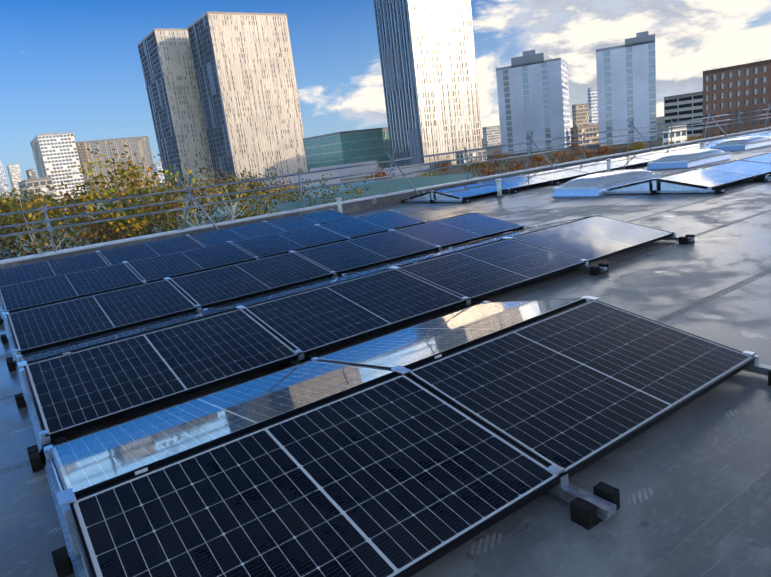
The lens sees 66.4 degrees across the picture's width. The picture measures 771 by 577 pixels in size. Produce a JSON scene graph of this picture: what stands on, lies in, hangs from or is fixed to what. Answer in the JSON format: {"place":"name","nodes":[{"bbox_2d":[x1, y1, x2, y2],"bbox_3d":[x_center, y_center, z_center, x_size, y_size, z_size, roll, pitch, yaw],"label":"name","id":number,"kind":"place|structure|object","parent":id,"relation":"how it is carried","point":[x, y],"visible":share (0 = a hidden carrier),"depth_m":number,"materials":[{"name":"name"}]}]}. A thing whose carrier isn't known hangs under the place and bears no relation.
{"place":"outdoors","nodes":[
{"label":"outdoors","id":0,"kind":"place"},
{"bbox_2d":[0,161,9,199],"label":"skyline tower","id":1,"kind":"structure","parent":0,"point":[3,181],"depth_m":1576.98,"materials":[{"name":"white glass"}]},
{"bbox_2d":[7,164,22,198],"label":"skyline tower","id":2,"kind":"structure","parent":0,"point":[14,174],"depth_m":1340.94,"materials":[{"name":"white concrete"}]},
{"bbox_2d":[26,169,36,178],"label":"skyline block","id":3,"kind":"structure","parent":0,"point":[30,173],"depth_m":1101.73,"materials":[{"name":"beige concrete"}]},
{"bbox_2d":[18,177,56,204],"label":"grey block","id":4,"kind":"structure","parent":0,"point":[41,182],"depth_m":283.06,"materials":[{"name":"concrete"}]},
{"bbox_2d":[30,132,86,201],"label":"white tower","id":5,"kind":"structure","parent":0,"point":[52,152],"depth_m":537.00,"materials":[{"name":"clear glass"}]},
{"bbox_2d":[154,163,164,182],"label":"skyline block","id":6,"kind":"structure","parent":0,"point":[157,168],"depth_m":1104.98,"materials":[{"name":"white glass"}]},
{"bbox_2d":[0,116,702,259],"bbox_3d":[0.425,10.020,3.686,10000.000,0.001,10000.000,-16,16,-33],"label":"ground","id":7,"kind":"structure","parent":0,"point":[459,170],"depth_m":245.07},
{"bbox_2d":[0,193,21,246],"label":"tree","id":8,"kind":"object","parent":7,"relation":"on","point":[2,203],"visible":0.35,"depth_m":70.41,"materials":[{"name":"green plant"}]},
{"bbox_2d":[0,188,41,257],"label":"tree","id":9,"kind":"object","parent":7,"relation":"on","point":[2,195],"visible":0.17,"depth_m":77.53,"materials":[{"name":"yellow plant"}]},
{"bbox_2d":[3,182,60,252],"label":"tree","id":10,"kind":"object","parent":7,"relation":"on","point":[24,221],"visible":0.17,"depth_m":76.26,"materials":[{"name":"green plant"}]},
{"bbox_2d":[0,195,85,259],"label":"tree","id":11,"kind":"object","parent":7,"relation":"on","point":[6,245],"visible":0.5,"depth_m":38.36,"materials":[{"name":"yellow plant"}]},
{"bbox_2d":[6,190,112,254],"bbox_3d":[-18.546,-0.592,35.379,5.600,10.576,11.358,-10,14,-13],"label":"tree","id":12,"kind":"object","parent":7,"relation":"on","point":[34,246],"visible":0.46,"depth_m":32.93,"materials":[{"name":"yellow plant"}]},
{"bbox_2d":[21,187,131,252],"bbox_3d":[-18.183,-1.284,37.590,6.075,10.847,5.401,-2,14,22],"label":"tree","id":13,"kind":"object","parent":7,"relation":"on","point":[84,242],"visible":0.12,"depth_m":36.45,"materials":[{"name":"green plant"}]},
{"bbox_2d":[9,175,158,252],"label":"tree","id":14,"kind":"object","parent":7,"relation":"on","point":[33,214],"visible":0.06,"depth_m":41.69,"materials":[{"name":"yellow plant"}]},
{"bbox_2d":[0,142,202,248],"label":"tree","id":15,"kind":"object","parent":7,"relation":"on","point":[107,190],"visible":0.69,"depth_m":33.39,"materials":[{"name":"green plant"}]},
{"bbox_2d":[31,193,178,248],"bbox_3d":[-13.865,-0.273,31.992,7.641,10.405,5.741,-16,16,-33],"label":"tree","id":16,"kind":"object","parent":7,"relation":"on","point":[95,224],"visible":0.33,"depth_m":29.53,"materials":[{"name":"green plant"}]},
{"bbox_2d":[50,155,180,249],"bbox_3d":[-17.813,-2.823,40.705,8.424,12.308,11.085,-7,13,2],"label":"tree","id":17,"kind":"object","parent":7,"relation":"on","point":[84,193],"visible":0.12,"depth_m":38.75,"materials":[{"name":"yellow plant"}]},
{"bbox_2d":[76,136,157,194],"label":"tan office","id":18,"kind":"structure","parent":7,"relation":"on","point":[140,147],"depth_m":683.06,"materials":[{"name":"beige concrete"}]},
{"bbox_2d":[95,156,224,240],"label":"tree","id":19,"kind":"object","parent":7,"relation":"on","point":[193,220],"visible":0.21,"depth_m":41.43,"materials":[{"name":"yellow plant"}]},
{"bbox_2d":[139,185,211,234],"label":"tree","id":20,"kind":"object","parent":7,"relation":"on","point":[177,206],"visible":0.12,"depth_m":40.19,"materials":[{"name":"green plant"}]},
{"bbox_2d":[138,28,214,190],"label":"twin tower","id":21,"kind":"structure","parent":7,"relation":"on","point":[167,64],"depth_m":379.64,"materials":[{"name":"beige concrete"}]},
{"bbox_2d":[149,159,268,226],"bbox_3d":[-10.640,-2.686,38.295,6.416,11.429,6.604,-3,14,19],"label":"tree","id":22,"kind":"object","parent":7,"relation":"on","point":[222,192],"visible":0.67,"depth_m":38.29,"materials":[{"name":"green plant"}]},
{"bbox_2d":[170,174,263,213],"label":"tree","id":23,"kind":"object","parent":7,"relation":"on","point":[214,199],"visible":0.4,"depth_m":55.07,"materials":[{"name":"green plant"}]},
{"bbox_2d":[190,165,275,209],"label":"tree","id":24,"kind":"object","parent":7,"relation":"on","point":[238,187],"visible":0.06,"depth_m":58.52,"materials":[{"name":"green plant"}]},
{"bbox_2d":[9,173,472,256],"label":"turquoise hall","id":25,"kind":"structure","parent":7,"relation":"on","point":[378,187],"depth_m":55.68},
{"bbox_2d":[187,12,307,185],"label":"twin tower","id":26,"kind":"structure","parent":7,"relation":"on","point":[246,79],"depth_m":355.16,"materials":[{"name":"beige concrete"}]},
{"bbox_2d":[214,167,287,198],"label":"tree","id":27,"kind":"object","parent":7,"relation":"on","point":[254,182],"visible":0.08,"depth_m":62.47,"materials":[{"name":"green plant"}]},
{"bbox_2d":[224,192,278,220],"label":"bush","id":28,"kind":"object","parent":7,"relation":"on","point":[248,213],"visible":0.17,"depth_m":42.31,"materials":[{"name":"green plant"}]},
{"bbox_2d":[246,176,323,206],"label":"tree","id":29,"kind":"object","parent":7,"relation":"on","point":[285,197],"visible":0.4,"depth_m":50.63,"materials":[{"name":"green plant"}]},
{"bbox_2d":[261,177,323,199],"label":"tree","id":30,"kind":"object","parent":7,"relation":"on","point":[290,189],"visible":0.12,"depth_m":56.31,"materials":[{"name":"green plant"}]},
{"bbox_2d":[255,170,342,192],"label":"industrial unit","id":31,"kind":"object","parent":7,"relation":"on","point":[314,176],"visible":0.15,"depth_m":67.48,"materials":[{"name":"grey metal"}]},
{"bbox_2d":[307,173,369,206],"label":"tree","id":32,"kind":"object","parent":7,"relation":"on","point":[346,192],"visible":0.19,"depth_m":47.94,"materials":[{"name":"green plant"}]},
{"bbox_2d":[310,160,381,182],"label":"industrial unit","id":33,"kind":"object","parent":7,"relation":"on","point":[356,170],"visible":0.17,"depth_m":99.64,"materials":[{"name":"grey metal"}]},
{"bbox_2d":[303,127,392,171],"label":"glass office","id":34,"kind":"structure","parent":7,"relation":"on","point":[346,147],"depth_m":301.32,"materials":[{"name":"teal glass"}]},
{"bbox_2d":[364,165,394,180],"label":"tree","id":35,"kind":"object","parent":7,"relation":"on","point":[379,175],"visible":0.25,"depth_m":70.19,"materials":[{"name":"brown plant"}]},
{"bbox_2d":[382,163,431,178],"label":"industrial unit","id":36,"kind":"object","parent":7,"relation":"on","point":[410,169],"visible":0.17,"depth_m":123.88,"materials":[{"name":"grey metal"}]},
{"bbox_2d":[409,167,440,176],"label":"tree","id":37,"kind":"object","parent":7,"relation":"on","point":[425,172],"visible":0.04,"depth_m":81.92,"materials":[{"name":"green plant"}]},
{"bbox_2d":[373,0,482,167],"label":"tower","id":38,"kind":"structure","parent":7,"relation":"on","point":[428,62],"depth_m":260.05,"materials":[{"name":"beige concrete"}]},
{"bbox_2d":[456,148,486,164],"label":"building","id":39,"kind":"structure","parent":7,"relation":"on","point":[474,153],"depth_m":255.22,"materials":[{"name":"grey concrete"}]},
{"bbox_2d":[461,160,486,176],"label":"tree","id":40,"kind":"object","parent":7,"relation":"on","point":[470,167],"visible":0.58,"depth_m":130.47,"materials":[{"name":"green plant"}]},
{"bbox_2d":[482,125,500,146],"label":"building","id":41,"kind":"structure","parent":7,"relation":"on","point":[491,135],"depth_m":673.60,"materials":[{"name":"grey concrete"}]},
{"bbox_2d":[490,150,509,173],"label":"tree","id":42,"kind":"object","parent":7,"relation":"on","point":[500,156],"visible":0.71,"depth_m":162.66,"materials":[{"name":"brown plant"}]},
{"bbox_2d":[471,156,530,176],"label":"tree","id":43,"kind":"object","parent":7,"relation":"on","point":[492,170],"visible":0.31,"depth_m":58.87,"materials":[{"name":"orange plant"}]},
{"bbox_2d":[508,151,552,171],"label":"tree","id":44,"kind":"object","parent":7,"relation":"on","point":[524,167],"visible":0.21,"depth_m":67.91,"materials":[{"name":"brown plant"}]},
{"bbox_2d":[552,149,578,163],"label":"tree","id":45,"kind":"object","parent":7,"relation":"on","point":[565,158],"visible":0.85,"depth_m":121.84,"materials":[{"name":"brown plant"}]},
{"bbox_2d":[572,103,589,126],"bbox_3d":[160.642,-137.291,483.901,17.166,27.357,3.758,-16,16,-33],"label":"building","id":46,"kind":"structure","parent":7,"relation":"on","point":[580,115],"depth_m":480.30,"materials":[{"name":"concrete"}]},
{"bbox_2d":[572,149,592,158],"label":"tree","id":47,"kind":"object","parent":7,"relation":"on","point":[587,156],"visible":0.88,"depth_m":129.84,"materials":[{"name":"brown plant"}]},
{"bbox_2d":[571,124,598,145],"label":"building","id":48,"kind":"structure","parent":7,"relation":"on","point":[587,129],"depth_m":317.66,"materials":[{"name":"beige concrete"}]},
{"bbox_2d":[587,88,597,124],"bbox_3d":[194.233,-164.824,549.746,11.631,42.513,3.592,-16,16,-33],"label":"building","id":49,"kind":"structure","parent":7,"relation":"on","point":[592,102],"depth_m":546.19,"materials":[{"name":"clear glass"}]},
{"bbox_2d":[591,145,615,156],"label":"tree","id":50,"kind":"object","parent":7,"relation":"on","point":[605,150],"visible":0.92,"depth_m":123.03,"materials":[{"name":"brown plant"}]},
{"bbox_2d":[621,139,645,151],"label":"tree","id":51,"kind":"object","parent":7,"relation":"on","point":[636,147],"visible":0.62,"depth_m":112.09,"materials":[{"name":"green plant"}]},
{"bbox_2d":[663,124,686,144],"bbox_3d":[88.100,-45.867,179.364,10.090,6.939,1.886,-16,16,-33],"label":"building","id":52,"kind":"structure","parent":7,"relation":"on","point":[678,137],"depth_m":177.83,"materials":[{"name":"white concrete"}]},
{"bbox_2d":[664,91,702,136],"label":"office building","id":53,"kind":"structure","parent":7,"relation":"on","point":[687,106],"depth_m":254.26,"materials":[{"name":"grey concrete"}]},
{"bbox_2d":[703,59,770,137],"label":"brick apartments","id":54,"kind":"structure","parent":7,"relation":"on","point":[738,88],"depth_m":194.47,"materials":[{"name":"brown brick"}]},
{"bbox_2d":[0,144,770,576],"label":"roof deck","id":55,"kind":"structure","parent":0,"point":[692,482],"depth_m":3.14,"materials":[{"name":"grey concrete"}]},
{"bbox_2d":[0,210,425,324],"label":"mounting frame","id":56,"kind":"object","parent":55,"relation":"on","point":[2,310],"visible":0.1,"depth_m":8.30,"materials":[{"name":"metal"}]},
{"bbox_2d":[0,263,143,311],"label":"solar panel","id":57,"kind":"object","parent":56,"relation":"on","point":[39,292],"visible":0.85,"depth_m":8.50,"materials":[{"name":"black"}]},
{"bbox_2d":[126,242,255,282],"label":"solar panel","id":58,"kind":"object","parent":56,"relation":"on","point":[161,267],"visible":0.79,"depth_m":9.46,"materials":[{"name":"blue"}]},
{"bbox_2d":[231,225,348,258],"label":"solar panel","id":59,"kind":"object","parent":56,"relation":"on","point":[264,246],"visible":0.83,"depth_m":10.42,"materials":[{"name":"blue"}]},
{"bbox_2d":[319,211,424,238],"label":"solar panel","id":60,"kind":"object","parent":56,"relation":"on","point":[351,228],"visible":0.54,"depth_m":11.38,"materials":[{"name":"blue"}]},
{"bbox_2d":[0,212,524,371],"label":"mounting frame","id":61,"kind":"object","parent":55,"relation":"on","point":[13,348],"visible":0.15,"depth_m":6.50,"materials":[{"name":"metal"}]},
{"bbox_2d":[6,279,164,315],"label":"solar panel","id":62,"kind":"object","parent":61,"relation":"on","point":[83,296],"visible":0.04,"depth_m":6.98,"materials":[{"name":"black"}]},
{"bbox_2d":[7,279,197,354],"bbox_3d":[-3.135,0.264,6.552,1.762,0.048,1.137,-16,26,-33],"label":"solar panel","id":63,"kind":"object","parent":61,"relation":"on","point":[46,326],"visible":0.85,"depth_m":6.45,"materials":[{"name":"black"}]},
{"bbox_2d":[169,252,334,308],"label":"solar panel","id":64,"kind":"object","parent":61,"relation":"on","point":[217,286],"visible":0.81,"depth_m":7.41,"materials":[{"name":"black"}]},
{"bbox_2d":[295,230,438,274],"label":"solar panel","id":65,"kind":"object","parent":61,"relation":"on","point":[346,256],"visible":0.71,"depth_m":8.38,"materials":[{"name":"blue"}]},
{"bbox_2d":[394,213,522,248],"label":"solar panel","id":66,"kind":"object","parent":61,"relation":"on","point":[452,231],"visible":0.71,"depth_m":9.35,"materials":[{"name":"blue"}]},
{"bbox_2d":[6,215,694,472],"bbox_3d":[0.116,-0.075,6.450,7.294,0.328,2.764,-16,16,-33],"label":"mounting frame","id":67,"kind":"object","parent":55,"relation":"on","point":[35,459],"visible":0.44,"depth_m":4.49,"materials":[{"name":"metal"}]},
{"bbox_2d":[20,307,237,363],"bbox_3d":[-2.376,0.422,5.480,1.762,0.047,1.136,-16,6,-33],"label":"solar panel","id":68,"kind":"object","parent":67,"relation":"on","point":[97,340],"visible":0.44,"depth_m":5.32,"materials":[{"name":"black"}]},
{"bbox_2d":[24,309,299,439],"bbox_3d":[-1.705,0.565,4.531,1.762,0.047,1.136,-16,26,-33],"label":"solar panel","id":69,"kind":"object","parent":67,"relation":"on","point":[75,391],"visible":0.9,"depth_m":4.40,"materials":[{"name":"black"}]},
{"bbox_2d":[208,268,391,308],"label":"solar panel","id":70,"kind":"object","parent":67,"relation":"on","point":[290,291],"visible":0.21,"depth_m":6.36,"materials":[{"name":"black"}]},
{"bbox_2d":[244,268,467,355],"bbox_3d":[-0.273,0.162,5.489,1.762,0.047,1.136,-16,26,-33],"label":"solar panel","id":71,"kind":"object","parent":67,"relation":"on","point":[310,322],"visible":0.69,"depth_m":5.38,"materials":[{"name":"black"}]},
{"bbox_2d":[347,239,504,273],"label":"solar panel","id":72,"kind":"object","parent":67,"relation":"on","point":[420,258],"visible":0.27,"depth_m":7.29,"materials":[{"name":"black"}]},
{"bbox_2d":[398,239,586,301],"bbox_3d":[1.166,-0.241,6.445,1.762,0.048,1.136,-16,26,-33],"label":"solar panel","id":73,"kind":"object","parent":67,"relation":"on","point":[479,272],"visible":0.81,"depth_m":6.35,"materials":[{"name":"black"}]},
{"bbox_2d":[454,216,592,246],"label":"solar panel","id":74,"kind":"object","parent":67,"relation":"on","point":[526,231],"visible":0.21,"depth_m":8.34,"materials":[{"name":"black"}]},
{"bbox_2d":[512,216,673,262],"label":"solar panel","id":75,"kind":"object","parent":67,"relation":"on","point":[593,239],"visible":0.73,"depth_m":7.32,"materials":[{"name":"black"}]},
{"bbox_2d":[27,296,770,576],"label":"mounting frame","id":76,"kind":"object","parent":55,"relation":"on","point":[588,510],"visible":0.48,"depth_m":2.49,"materials":[{"name":"metal"}]},
{"bbox_2d":[50,360,398,497],"bbox_3d":[-0.946,0.729,3.460,1.762,0.048,1.137,-16,6,-33],"label":"solar panel","id":77,"kind":"object","parent":76,"relation":"on","point":[93,462],"visible":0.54,"depth_m":3.28,"materials":[{"name":"black"}]},
{"bbox_2d":[70,374,562,576],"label":"solar panel","id":78,"kind":"object","parent":76,"relation":"on","point":[402,475],"visible":0.88,"depth_m":2.46,"materials":[{"name":"black"}]},
{"bbox_2d":[317,298,586,373],"bbox_3d":[0.486,0.321,4.418,1.762,0.047,1.136,-16,6,-33],"label":"solar panel","id":79,"kind":"object","parent":76,"relation":"on","point":[413,346],"visible":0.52,"depth_m":4.26,"materials":[{"name":"black"}]},
{"bbox_2d":[407,300,756,477],"bbox_3d":[1.159,0.464,3.467,1.762,0.047,1.136,-16,26,-33],"label":"solar panel","id":80,"kind":"object","parent":76,"relation":"on","point":[574,390],"visible":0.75,"depth_m":3.32,"materials":[{"name":"black"}]},
{"bbox_2d":[0,127,770,268],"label":"roof parapet and walls","id":81,"kind":"structure","parent":0,"point":[357,204],"depth_m":16.18,"materials":[{"name":"grey concrete"}]},
{"bbox_2d":[0,102,770,255],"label":"scaffold guard rail","id":82,"kind":"object","parent":81,"relation":"on","point":[187,200],"visible":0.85,"depth_m":15.90,"materials":[{"name":"metal"}]},
{"bbox_2d":[495,178,503,197],"bbox_3d":[2.976,-2.636,15.456,0.220,0.480,0.220,-16,16,-33],"label":"roof vent","id":83,"kind":"object","parent":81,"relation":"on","point":[498,182],"visible":1,"depth_m":15.41,"materials":[{"name":"grey metal"}]},
{"bbox_2d":[401,131,764,202],"bbox_3d":[12.789,-5.736,23.804,28.546,0.328,2.764,-16,16,-33],"label":"mounting row","id":84,"kind":"object","parent":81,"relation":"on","point":[439,198],"visible":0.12,"depth_m":16.20,"materials":[{"name":"metal"}]},
{"bbox_2d":[408,183,475,198],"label":"solar panel","id":85,"kind":"object","parent":84,"relation":"in","point":[430,192],"visible":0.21,"depth_m":16.67,"materials":[{"name":"black"}]},
{"bbox_2d":[433,183,508,198],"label":"solar panel","id":86,"kind":"object","parent":84,"relation":"in","point":[472,190],"visible":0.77,"depth_m":16.06,"materials":[{"name":"blue"}]},
{"bbox_2d":[482,175,551,189],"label":"solar panel","id":87,"kind":"object","parent":84,"relation":"in","point":[516,182],"visible":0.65,"depth_m":17.05,"materials":[{"name":"black"}]},
{"bbox_2d":[525,168,588,180],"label":"solar panel","id":88,"kind":"object","parent":84,"relation":"in","point":[557,174],"visible":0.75,"depth_m":18.00,"materials":[{"name":"black"}]},
{"bbox_2d":[561,162,623,173],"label":"solar panel","id":89,"kind":"object","parent":84,"relation":"in","point":[593,167],"visible":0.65,"depth_m":18.96,"materials":[{"name":"black"}]},
{"bbox_2d":[597,157,654,166],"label":"solar panel","id":90,"kind":"object","parent":84,"relation":"in","point":[626,161],"visible":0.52,"depth_m":19.92,"materials":[{"name":"black"}]},
{"bbox_2d":[626,151,670,159],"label":"solar panel","id":91,"kind":"object","parent":84,"relation":"in","point":[652,155],"visible":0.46,"depth_m":20.98,"materials":[{"name":"black"}]},
{"bbox_2d":[654,147,695,153],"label":"solar panel","id":92,"kind":"object","parent":84,"relation":"in","point":[675,150],"visible":0.44,"depth_m":22.04,"materials":[{"name":"black"}]},
{"bbox_2d":[681,143,716,148],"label":"solar panel","id":93,"kind":"object","parent":84,"relation":"in","point":[705,146],"visible":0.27,"depth_m":22.85,"materials":[{"name":"black"}]},
{"bbox_2d":[552,169,661,196],"bbox_3d":[5.406,-2.625,14.315,2.600,0.400,1.300,-16,16,-33],"label":"rooflight","id":94,"kind":"object","parent":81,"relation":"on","point":[597,184],"visible":1,"depth_m":13.76,"materials":[{"name":"plastic"}]},
{"bbox_2d":[604,152,770,194],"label":"mounting frame","id":95,"kind":"object","parent":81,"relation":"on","point":[667,187],"visible":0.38,"depth_m":12.19,"materials":[{"name":"metal"}]},
{"bbox_2d":[609,170,691,189],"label":"solar panel","id":96,"kind":"object","parent":95,"relation":"on","point":[635,183],"visible":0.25,"depth_m":12.76,"materials":[{"name":"black"}]},
{"bbox_2d":[656,169,753,188],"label":"solar panel","id":97,"kind":"object","parent":95,"relation":"on","point":[704,178],"visible":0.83,"depth_m":12.16,"materials":[{"name":"black"}]},
{"bbox_2d":[703,160,770,176],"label":"solar panel","id":98,"kind":"object","parent":95,"relation":"on","point":[756,169],"visible":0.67,"depth_m":13.18,"materials":[{"name":"black"}]},
{"bbox_2d":[741,153,770,163],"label":"solar panel","id":99,"kind":"object","parent":95,"relation":"on","point":[764,158],"visible":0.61,"depth_m":14.16,"materials":[{"name":"black"}]},
{"bbox_2d":[647,149,730,169],"bbox_3d":[9.517,-4.108,18.447,2.600,0.400,1.300,-16,16,-33],"label":"rooflight","id":100,"kind":"object","parent":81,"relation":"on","point":[688,158],"visible":1,"depth_m":17.89,"materials":[{"name":"plastic"}]},
{"bbox_2d":[710,135,770,150],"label":"rooflight","id":101,"kind":"object","parent":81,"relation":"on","point":[744,143],"visible":0.98,"depth_m":22.03,"materials":[{"name":"plastic"}]},
{"bbox_2d":[0,0,770,195],"label":"sky","id":102,"kind":"structure","parent":0,"point":[66,66],"materials":[{"name":"blue"}]},
{"bbox_2d":[496,50,570,154],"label":"tower","id":103,"kind":"structure","parent":0,"point":[532,91],"depth_m":308.88,"materials":[{"name":"white concrete"}]},
{"bbox_2d":[596,31,656,145],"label":"tower","id":104,"kind":"structure","parent":0,"point":[626,83],"depth_m":265.19,"materials":[{"name":"white concrete"}]},
{"bbox_3d":[-4.172,-0.977,12.507,7.294,0.328,2.764,-16,16,-33],"label":"mounting","id":105,"kind":"object","parent":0,"visible":0},
{"bbox_2d":[0,252,108,285],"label":"solar panel","id":106,"kind":"object","parent":105,"relation":"on","point":[40,270],"visible":0.73,"depth_m":10.62,"materials":[{"name":"black"}]},
{"bbox_2d":[99,235,204,264],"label":"solar panel","id":107,"kind":"object","parent":105,"relation":"on","point":[144,250],"visible":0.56,"depth_m":11.54,"materials":[{"name":"black"}]},
{"bbox_2d":[189,222,284,246],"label":"solar panel","id":108,"kind":"object","parent":105,"relation":"on","point":[215,237],"visible":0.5,"depth_m":12.51,"materials":[{"name":"black"}]},
{"bbox_2d":[266,210,353,230],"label":"solar panel","id":109,"kind":"object","parent":105,"relation":"on","point":[302,221],"visible":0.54,"depth_m":13.47,"materials":[{"name":"black"}]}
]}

